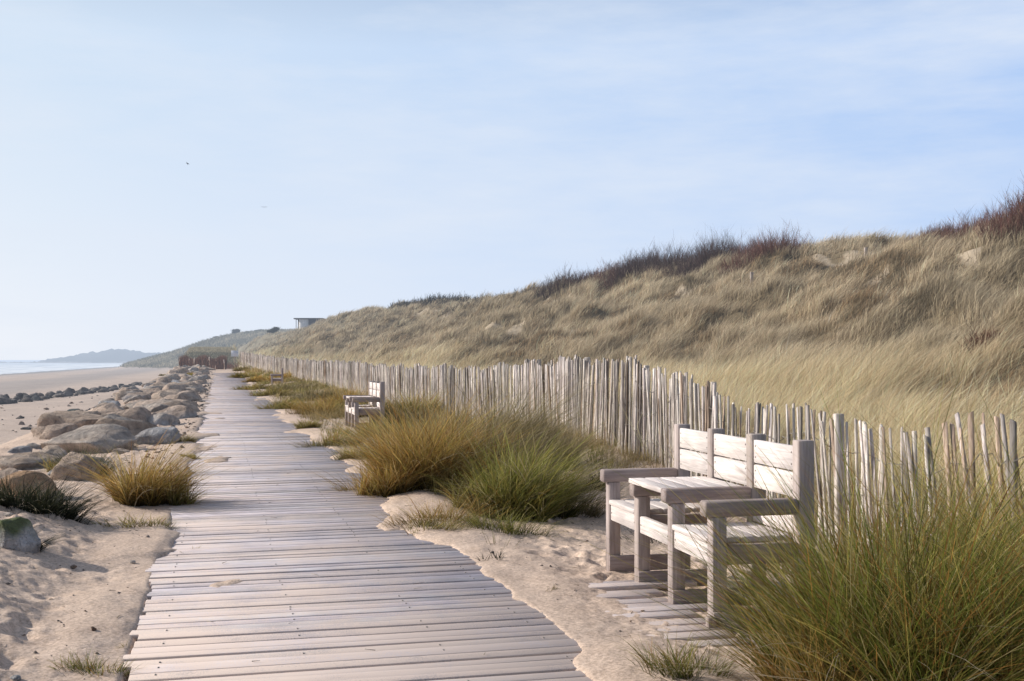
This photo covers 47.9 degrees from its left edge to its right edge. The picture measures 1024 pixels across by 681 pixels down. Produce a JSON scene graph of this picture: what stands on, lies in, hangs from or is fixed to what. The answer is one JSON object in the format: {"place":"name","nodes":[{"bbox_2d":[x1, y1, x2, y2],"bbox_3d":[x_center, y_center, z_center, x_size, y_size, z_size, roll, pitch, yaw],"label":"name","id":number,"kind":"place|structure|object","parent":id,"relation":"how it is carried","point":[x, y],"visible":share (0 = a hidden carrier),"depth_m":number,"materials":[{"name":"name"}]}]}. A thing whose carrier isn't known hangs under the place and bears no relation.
{"place":"outdoors","nodes":[
{"label":"outdoors","id":0,"kind":"place"},
{"bbox_2d":[0,360,123,373],"bbox_3d":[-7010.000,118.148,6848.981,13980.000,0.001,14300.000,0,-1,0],"label":"sea","id":1,"kind":"structure","parent":0,"point":[8,368],"depth_m":677.79,"materials":[{"name":"blue liquid"}]},
{"bbox_2d":[0,226,1023,680],"bbox_3d":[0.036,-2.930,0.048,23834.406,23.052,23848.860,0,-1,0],"label":"ground","id":2,"kind":"structure","parent":0,"point":[586,618],"depth_m":8.97,"materials":[{"name":"sand"}]},
{"bbox_2d":[0,468,17,477],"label":"boulder","id":3,"kind":"object","parent":2,"relation":"on","point":[10,470],"visible":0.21,"depth_m":14.09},
{"bbox_2d":[7,446,32,452],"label":"boulder","id":4,"kind":"object","parent":2,"relation":"on","point":[20,449],"visible":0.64,"depth_m":18.63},
{"bbox_2d":[0,517,40,552],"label":"boulder","id":5,"kind":"object","parent":2,"relation":"on","point":[18,533],"visible":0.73,"depth_m":8.19,"materials":[{"name":"stone"}]},
{"bbox_2d":[0,452,59,469],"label":"boulder","id":6,"kind":"object","parent":2,"relation":"on","point":[18,460],"visible":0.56,"depth_m":15.57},
{"bbox_2d":[0,470,64,500],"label":"boulder","id":7,"kind":"object","parent":2,"relation":"on","point":[17,475],"visible":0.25,"depth_m":12.09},
{"bbox_2d":[26,443,41,448],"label":"boulder","id":8,"kind":"object","parent":2,"relation":"on","point":[34,445],"visible":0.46,"depth_m":19.25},
{"bbox_2d":[2,512,72,552],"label":"grass clump","id":9,"kind":"object","parent":2,"relation":"on","point":[46,545],"visible":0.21,"depth_m":8.37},
{"bbox_2d":[31,426,45,437],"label":"boulder","id":10,"kind":"object","parent":2,"relation":"on","point":[37,431],"visible":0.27,"depth_m":22.39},
{"bbox_2d":[34,453,60,471],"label":"grass clump","id":11,"kind":"object","parent":2,"relation":"on","point":[50,464],"visible":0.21,"depth_m":15.11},
{"bbox_2d":[38,445,66,456],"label":"boulder","id":12,"kind":"object","parent":2,"relation":"on","point":[52,449],"visible":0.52,"depth_m":17.49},
{"bbox_2d":[39,423,77,439],"bbox_3d":[-8.824,1.871,22.414,0.864,0.542,0.992,-6,-6,-42],"label":"boulder","id":13,"kind":"object","parent":2,"relation":"on","point":[52,431],"visible":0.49,"depth_m":22.07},
{"bbox_2d":[0,469,132,524],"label":"grass clump","id":14,"kind":"object","parent":2,"relation":"on","point":[45,504],"visible":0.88,"depth_m":9.96,"materials":[{"name":"plant"}]},
{"bbox_2d":[37,411,104,427],"bbox_3d":[-9.126,1.861,24.402,1.451,0.737,1.136,0,-1,9],"label":"boulder","id":15,"kind":"object","parent":2,"relation":"on","point":[79,419],"visible":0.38,"depth_m":23.97,"materials":[{"name":"stone"}]},
{"bbox_2d":[50,451,108,480],"bbox_3d":[-5.547,1.723,14.746,0.717,0.589,0.801,3,-5,7],"label":"boulder","id":16,"kind":"object","parent":2,"relation":"on","point":[61,465],"visible":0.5,"depth_m":14.41,"materials":[{"name":"stone"}]},
{"bbox_2d":[26,439,136,477],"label":"grass clump","id":17,"kind":"object","parent":2,"relation":"on","point":[88,454],"visible":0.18,"depth_m":14.88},
{"bbox_2d":[40,424,138,453],"bbox_3d":[-6.958,1.736,19.092,1.510,0.687,1.284,0,-1,23],"label":"boulder","id":18,"kind":"object","parent":2,"relation":"on","point":[106,436],"visible":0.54,"depth_m":18.81,"materials":[{"name":"stone"}]},
{"bbox_2d":[45,649,150,680],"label":"grass clump","id":19,"kind":"object","parent":2,"relation":"on","point":[86,665],"visible":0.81,"depth_m":5.51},
{"bbox_2d":[92,402,124,411],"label":"boulder","id":20,"kind":"object","parent":2,"relation":"on","point":[105,406],"visible":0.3,"depth_m":30.62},
{"bbox_2d":[99,407,123,413],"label":"boulder","id":21,"kind":"object","parent":2,"relation":"on","point":[110,410],"visible":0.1,"depth_m":26.85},
{"bbox_2d":[102,414,143,421],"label":"boulder","id":22,"kind":"object","parent":2,"relation":"on","point":[114,416],"visible":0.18,"depth_m":24.23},
{"bbox_2d":[115,389,130,400],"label":"boulder","id":23,"kind":"object","parent":2,"relation":"on","point":[120,394],"visible":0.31,"depth_m":42.95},
{"bbox_2d":[95,418,157,435],"bbox_3d":[-7.396,1.840,22.272,1.466,0.617,0.670,10,-1,-19],"label":"boulder","id":24,"kind":"object","parent":2,"relation":"on","point":[135,427],"visible":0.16,"depth_m":22.11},
{"bbox_2d":[102,407,151,421],"bbox_3d":[-8.717,1.909,26.186,1.171,0.797,1.350,-4,2,0],"label":"boulder","id":25,"kind":"object","parent":2,"relation":"on","point":[144,414],"visible":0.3,"depth_m":25.73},
{"bbox_2d":[124,395,141,403],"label":"boulder","id":26,"kind":"object","parent":2,"relation":"on","point":[136,397],"visible":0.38,"depth_m":38.65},
{"bbox_2d":[122,392,150,401],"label":"boulder","id":27,"kind":"object","parent":2,"relation":"on","point":[145,396],"visible":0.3,"depth_m":39.52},
{"bbox_2d":[89,512,187,529],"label":"grass clump","id":28,"kind":"object","parent":2,"relation":"on","point":[139,523],"visible":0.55,"depth_m":10.07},
{"bbox_2d":[40,421,237,506],"bbox_3d":[-3.751,1.298,11.808,2.057,0.948,2.395,0,-1,14],"label":"grass clump","id":29,"kind":"object","parent":2,"relation":"on","point":[152,487],"visible":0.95,"depth_m":11.74,"materials":[{"name":"plant"}]},
{"bbox_2d":[133,398,166,407],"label":"boulder","id":30,"kind":"object","parent":2,"relation":"on","point":[141,403],"visible":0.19,"depth_m":32.55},
{"bbox_2d":[139,388,161,394],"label":"boulder","id":31,"kind":"object","parent":2,"relation":"on","point":[150,391],"visible":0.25,"depth_m":46.21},
{"bbox_2d":[139,400,171,406],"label":"boulder","id":32,"kind":"object","parent":2,"relation":"on","point":[159,402],"visible":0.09,"depth_m":30.34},
{"bbox_2d":[145,403,168,412],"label":"boulder","id":33,"kind":"object","parent":2,"relation":"on","point":[155,407],"visible":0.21,"depth_m":29.37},
{"bbox_2d":[135,426,180,444],"bbox_3d":[-6.255,1.747,20.281,0.871,0.446,0.608,-5,-4,-1],"label":"boulder","id":34,"kind":"object","parent":2,"relation":"on","point":[158,433],"visible":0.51,"depth_m":20.04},
{"bbox_2d":[149,391,171,399],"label":"boulder","id":35,"kind":"object","parent":2,"relation":"on","point":[159,394],"visible":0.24,"depth_m":39.54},
{"bbox_2d":[148,412,180,424],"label":"boulder","id":36,"kind":"object","parent":2,"relation":"on","point":[162,418],"visible":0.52,"depth_m":25.88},
{"bbox_2d":[162,384,185,390],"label":"boulder","id":37,"kind":"object","parent":2,"relation":"on","point":[175,386],"visible":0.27,"depth_m":48.60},
{"bbox_2d":[162,394,185,399],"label":"boulder","id":38,"kind":"object","parent":2,"relation":"on","point":[179,396],"visible":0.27,"depth_m":37.52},
{"bbox_2d":[162,401,185,405],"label":"boulder","id":39,"kind":"object","parent":2,"relation":"on","point":[173,403],"visible":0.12,"depth_m":29.79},
{"bbox_2d":[155,405,196,418],"bbox_3d":[-8.620,1.970,29.215,1.456,0.619,1.427,-8,0,31],"label":"boulder","id":40,"kind":"object","parent":2,"relation":"on","point":[181,411],"visible":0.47,"depth_m":28.97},
{"bbox_2d":[172,399,198,406],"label":"boulder","id":41,"kind":"object","parent":2,"relation":"on","point":[192,402],"visible":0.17,"depth_m":35.84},
{"bbox_2d":[172,400,199,411],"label":"boulder","id":42,"kind":"object","parent":2,"relation":"on","point":[195,408],"visible":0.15,"depth_m":32.26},
{"bbox_2d":[178,433,197,441],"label":"grass clump","id":43,"kind":"object","parent":2,"relation":"on","point":[192,439],"visible":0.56,"depth_m":20.45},
{"bbox_2d":[176,390,201,400],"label":"boulder","id":44,"kind":"object","parent":2,"relation":"on","point":[190,395],"visible":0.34,"depth_m":41.40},
{"bbox_2d":[189,376,206,382],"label":"boulder","id":45,"kind":"object","parent":2,"relation":"on","point":[195,378],"visible":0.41,"depth_m":71.25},
{"bbox_2d":[178,355,227,368],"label":"brushwood fence","id":46,"kind":"object","parent":2,"relation":"on","point":[220,362],"visible":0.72,"depth_m":102.72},
{"bbox_2d":[118,328,297,368],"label":"scrub","id":47,"kind":"object","parent":2,"relation":"on","point":[210,347],"visible":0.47,"depth_m":381.25,"materials":[{"name":"green plant"}]},
{"bbox_2d":[226,371,258,377],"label":"grass clump","id":48,"kind":"object","parent":2,"relation":"on","point":[240,375],"visible":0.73,"depth_m":81.20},
{"bbox_2d":[228,382,275,389],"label":"grass clump","id":49,"kind":"object","parent":2,"relation":"on","point":[260,386],"visible":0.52,"depth_m":57.01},
{"bbox_2d":[242,374,273,381],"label":"grass clump","id":50,"kind":"object","parent":2,"relation":"on","point":[256,378],"visible":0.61,"depth_m":73.40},
{"bbox_2d":[241,385,299,395],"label":"grass clump","id":51,"kind":"object","parent":2,"relation":"on","point":[270,390],"visible":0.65,"depth_m":47.13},
{"bbox_2d":[270,368,282,384],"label":"bench","id":52,"kind":"object","parent":2,"relation":"on","point":[276,379],"visible":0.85,"depth_m":62.08,"materials":[{"name":"white wood"}]},
{"bbox_2d":[262,369,291,382],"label":"grass clump","id":53,"kind":"object","parent":2,"relation":"on","point":[286,375],"visible":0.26,"depth_m":70.72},
{"bbox_2d":[247,397,306,408],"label":"grass clump","id":54,"kind":"object","parent":2,"relation":"on","point":[276,405],"visible":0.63,"depth_m":34.70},
{"bbox_2d":[262,378,326,390],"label":"grass clump","id":55,"kind":"object","parent":2,"relation":"on","point":[298,385],"visible":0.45,"depth_m":53.44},
{"bbox_2d":[288,416,328,428],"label":"grass clump","id":56,"kind":"object","parent":2,"relation":"on","point":[300,424],"visible":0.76,"depth_m":24.28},
{"bbox_2d":[294,318,324,328],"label":"lookout hut","id":57,"kind":"object","parent":2,"relation":"on","point":[304,322],"visible":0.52,"depth_m":218.67,"materials":[{"name":"grey glass"}]},
{"bbox_2d":[279,392,344,416],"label":"grass clump","id":58,"kind":"object","parent":2,"relation":"on","point":[320,408],"visible":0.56,"depth_m":30.43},
{"bbox_2d":[278,384,346,401],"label":"grass clump","id":59,"kind":"object","parent":2,"relation":"on","point":[309,395],"visible":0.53,"depth_m":41.02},
{"bbox_2d":[279,428,369,447],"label":"grass clump","id":60,"kind":"object","parent":2,"relation":"on","point":[329,441],"visible":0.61,"depth_m":19.73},
{"bbox_2d":[296,468,366,490],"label":"grass clump","id":61,"kind":"object","parent":2,"relation":"on","point":[342,488],"visible":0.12,"depth_m":13.11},
{"bbox_2d":[301,379,368,405],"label":"grass clump","id":62,"kind":"object","parent":2,"relation":"on","point":[338,397],"visible":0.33,"depth_m":36.12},
{"bbox_2d":[325,437,379,460],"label":"grass clump","id":63,"kind":"object","parent":2,"relation":"on","point":[345,456],"visible":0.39,"depth_m":16.93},
{"bbox_2d":[122,373,592,680],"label":"boardwalk","id":64,"kind":"structure","parent":2,"relation":"on","point":[457,615],"depth_m":7.37,"materials":[{"name":"wood"}]},
{"bbox_2d":[343,381,384,428],"bbox_3d":[-3.273,1.467,25.335,0.680,1.150,2.050,0,-1,-14],"label":"bench","id":65,"kind":"object","parent":2,"relation":"on","point":[370,398],"visible":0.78,"depth_m":24.73,"materials":[{"name":"white wood"}]},
{"bbox_2d":[334,395,406,417],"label":"grass clump","id":66,"kind":"object","parent":2,"relation":"on","point":[360,416],"visible":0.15,"depth_m":28.82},
{"bbox_2d":[0,371,742,678],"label":"shingle","id":67,"kind":"object","parent":2,"relation":"on","point":[30,425],"visible":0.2,"depth_m":19.99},
{"bbox_2d":[354,413,400,436],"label":"grass clump","id":68,"kind":"object","parent":2,"relation":"on","point":[372,426],"visible":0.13,"depth_m":22.11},
{"bbox_2d":[1,469,763,668],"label":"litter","id":69,"kind":"object","parent":2,"relation":"on","point":[316,574],"visible":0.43,"depth_m":7.71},
{"bbox_2d":[361,395,444,427],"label":"grass clump","id":70,"kind":"object","parent":2,"relation":"on","point":[397,415],"visible":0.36,"depth_m":24.64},
{"bbox_2d":[385,383,450,415],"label":"grass clump","id":71,"kind":"object","parent":2,"relation":"on","point":[420,401],"visible":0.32,"depth_m":28.74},
{"bbox_2d":[394,293,441,308],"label":"bush","id":72,"kind":"object","parent":2,"relation":"on","point":[414,300],"visible":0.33,"depth_m":116.04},
{"bbox_2d":[246,377,609,497],"bbox_3d":[-0.819,1.023,13.066,4.744,1.540,4.202,0,-1,0],"label":"grass clump","id":73,"kind":"object","parent":2,"relation":"on","point":[394,468],"visible":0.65,"depth_m":12.60,"materials":[{"name":"plant"}]},
{"bbox_2d":[397,513,471,534],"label":"grass clump","id":74,"kind":"object","parent":2,"relation":"on","point":[435,525],"visible":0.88,"depth_m":9.93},
{"bbox_2d":[367,493,509,527],"bbox_3d":[-0.679,1.500,10.368,1.473,0.347,1.170,0,-1,0],"label":"grass clump","id":75,"kind":"object","parent":2,"relation":"on","point":[440,514],"visible":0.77,"depth_m":10.30,"materials":[{"name":"plant"}]},
{"bbox_2d":[416,292,465,306],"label":"bush","id":76,"kind":"object","parent":2,"relation":"on","point":[432,300],"visible":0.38,"depth_m":111.51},
{"bbox_2d":[434,291,481,305],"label":"bush","id":77,"kind":"object","parent":2,"relation":"on","point":[457,298],"visible":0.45,"depth_m":105.46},
{"bbox_2d":[442,292,503,314],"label":"bush","id":78,"kind":"object","parent":2,"relation":"on","point":[478,298],"visible":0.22,"depth_m":86.04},
{"bbox_2d":[470,546,503,560],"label":"grass clump","id":79,"kind":"object","parent":2,"relation":"on","point":[491,555],"visible":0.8,"depth_m":8.53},
{"bbox_2d":[357,346,638,470],"bbox_3d":[0.100,0.881,15.174,4.141,1.812,4.321,1,-1,-31],"label":"grass clump","id":80,"kind":"object","parent":2,"relation":"on","point":[533,412],"visible":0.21,"depth_m":14.73,"materials":[{"name":"plant"}]},
{"bbox_2d":[468,282,541,316],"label":"bush","id":81,"kind":"object","parent":2,"relation":"on","point":[516,292],"visible":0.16,"depth_m":72.09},
{"bbox_2d":[449,500,585,536],"bbox_3d":[0.038,1.553,10.031,1.384,0.374,0.893,0,-1,0],"label":"grass clump","id":82,"kind":"object","parent":2,"relation":"on","point":[503,526],"visible":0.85,"depth_m":10.01,"materials":[{"name":"plant"}]},
{"bbox_2d":[401,417,667,521],"bbox_3d":[0.401,1.222,11.281,3.133,1.156,3.141,-1,-1,39],"label":"grass clump","id":83,"kind":"object","parent":2,"relation":"on","point":[524,486],"visible":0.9,"depth_m":11.12,"materials":[{"name":"plant"}]},
{"bbox_2d":[236,363,843,581],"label":"verge grass","id":84,"kind":"structure","parent":2,"relation":"on","point":[322,417],"depth_m":21.91,"materials":[{"name":"plant"}]},
{"bbox_2d":[529,273,565,295],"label":"bare shrub","id":85,"kind":"object","parent":2,"relation":"on","point":[543,285],"visible":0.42,"depth_m":69.75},
{"bbox_2d":[486,462,628,518],"bbox_3d":[0.428,1.472,11.468,1.900,0.664,1.776,-1,-1,36],"label":"grass clump","id":86,"kind":"object","parent":2,"relation":"on","point":[590,512],"visible":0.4,"depth_m":11.41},
{"bbox_2d":[538,265,593,300],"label":"bare shrub","id":87,"kind":"object","parent":2,"relation":"on","point":[558,283],"visible":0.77,"depth_m":62.25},
{"bbox_2d":[557,268,606,288],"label":"bare shrub","id":88,"kind":"object","parent":2,"relation":"on","point":[584,276],"visible":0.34,"depth_m":62.85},
{"bbox_2d":[553,458,645,491],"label":"grass clump","id":89,"kind":"object","parent":2,"relation":"on","point":[599,482],"visible":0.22,"depth_m":13.01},
{"bbox_2d":[585,257,618,278],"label":"bare shrub","id":90,"kind":"object","parent":2,"relation":"on","point":[606,267],"visible":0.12,"depth_m":64.55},
{"bbox_2d":[594,256,647,290],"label":"bare shrub","id":91,"kind":"object","parent":2,"relation":"on","point":[606,279],"visible":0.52,"depth_m":61.35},
{"bbox_2d":[226,192,1023,553],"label":"marram grass","id":92,"kind":"structure","parent":2,"relation":"on","point":[776,370],"depth_m":27.08,"materials":[{"name":"plant"}]},
{"bbox_2d":[605,249,653,285],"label":"bare shrub","id":93,"kind":"object","parent":2,"relation":"on","point":[618,269],"visible":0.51,"depth_m":61.18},
{"bbox_2d":[240,351,1023,556],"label":"paling fence","id":94,"kind":"object","parent":2,"relation":"on","point":[337,371],"visible":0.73,"depth_m":14.79,"materials":[{"name":"wood"}]},
{"bbox_2d":[615,238,670,278],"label":"bare shrub","id":95,"kind":"object","parent":2,"relation":"on","point":[651,252],"visible":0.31,"depth_m":60.67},
{"bbox_2d":[624,232,693,278],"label":"bare shrub","id":96,"kind":"object","parent":2,"relation":"on","point":[637,270],"visible":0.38,"depth_m":59.35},
{"bbox_2d":[588,580,754,647],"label":"side boards","id":97,"kind":"object","parent":2,"relation":"on","point":[626,596],"visible":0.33,"depth_m":6.97,"materials":[{"name":"wood"}]},
{"bbox_2d":[601,512,746,544],"bbox_3d":[1.659,1.592,10.255,1.825,0.507,1.818,0,-1,0],"label":"grass clump","id":98,"kind":"object","parent":2,"relation":"on","point":[658,542],"visible":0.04,"depth_m":10.12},
{"bbox_2d":[640,240,714,277],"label":"bare shrub","id":99,"kind":"object","parent":2,"relation":"on","point":[659,263],"visible":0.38,"depth_m":57.77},
{"bbox_2d":[614,624,755,680],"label":"grass clump","id":100,"kind":"object","parent":2,"relation":"on","point":[681,667],"visible":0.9,"depth_m":5.34,"materials":[{"name":"plant"}]},
{"bbox_2d":[661,240,710,279],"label":"bare shrub","id":101,"kind":"object","parent":2,"relation":"on","point":[674,263],"visible":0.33,"depth_m":56.16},
{"bbox_2d":[600,424,814,631],"bbox_3d":[1.207,1.172,7.595,0.680,1.150,2.050,0,-1,-13],"label":"bench","id":102,"kind":"object","parent":2,"relation":"on","point":[632,514],"visible":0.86,"depth_m":7.29,"materials":[{"name":"white wood"}]},
{"bbox_2d":[672,234,745,282],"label":"bare shrub","id":103,"kind":"object","parent":2,"relation":"on","point":[696,260],"visible":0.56,"depth_m":54.45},
{"bbox_2d":[706,616,715,627],"bbox_3d":[1.127,1.636,6.522,0.050,0.145,0.040,-2,3,-17],"label":"wooden stub","id":104,"kind":"object","parent":2,"relation":"on","point":[710,619],"visible":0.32,"depth_m":6.50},
{"bbox_2d":[686,225,759,272],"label":"bare shrub","id":105,"kind":"object","parent":2,"relation":"on","point":[713,249],"visible":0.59,"depth_m":54.02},
{"bbox_2d":[717,234,781,274],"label":"bare shrub","id":106,"kind":"object","parent":2,"relation":"on","point":[738,261],"visible":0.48,"depth_m":46.82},
{"bbox_2d":[743,217,815,263],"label":"bare shrub","id":107,"kind":"object","parent":2,"relation":"on","point":[784,243],"visible":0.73,"depth_m":45.56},
{"bbox_2d":[542,344,1023,680],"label":"grass clump","id":108,"kind":"object","parent":2,"relation":"on","point":[915,623],"visible":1,"depth_m":4.79,"materials":[{"name":"plant"}]},
{"bbox_2d":[703,365,1023,608],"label":"grass clump","id":109,"kind":"object","parent":2,"relation":"on","point":[964,507],"visible":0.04,"depth_m":6.82,"materials":[{"name":"plant"}]},
{"bbox_2d":[912,220,955,240],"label":"bare shrub","id":110,"kind":"object","parent":2,"relation":"on","point":[932,231],"visible":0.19,"depth_m":41.04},
{"bbox_2d":[922,221,962,238],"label":"bare shrub","id":111,"kind":"object","parent":2,"relation":"on","point":[956,227],"visible":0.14,"depth_m":40.81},
{"bbox_2d":[931,202,1005,243],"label":"bare shrub","id":112,"kind":"object","parent":2,"relation":"on","point":[964,225],"visible":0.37,"depth_m":33.20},
{"bbox_2d":[969,198,1012,227],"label":"bare shrub","id":113,"kind":"object","parent":2,"relation":"on","point":[991,212],"visible":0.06,"depth_m":38.31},
{"bbox_2d":[967,172,1023,243],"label":"bare shrub","id":114,"kind":"object","parent":2,"relation":"on","point":[995,226],"visible":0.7,"depth_m":28.82,"materials":[{"name":"plant"}]},
{"bbox_2d":[992,189,1023,232],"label":"bare shrub","id":115,"kind":"object","parent":2,"relation":"on","point":[1015,213],"visible":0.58,"depth_m":28.72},
{"bbox_2d":[1005,191,1023,230],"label":"bare shrub","id":116,"kind":"object","parent":2,"relation":"on","point":[1019,221],"visible":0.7,"depth_m":28.59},
{"bbox_2d":[0,0,1023,359],"label":"sky","id":117,"kind":"structure","parent":0,"point":[343,155],"materials":[{"name":"blue"}]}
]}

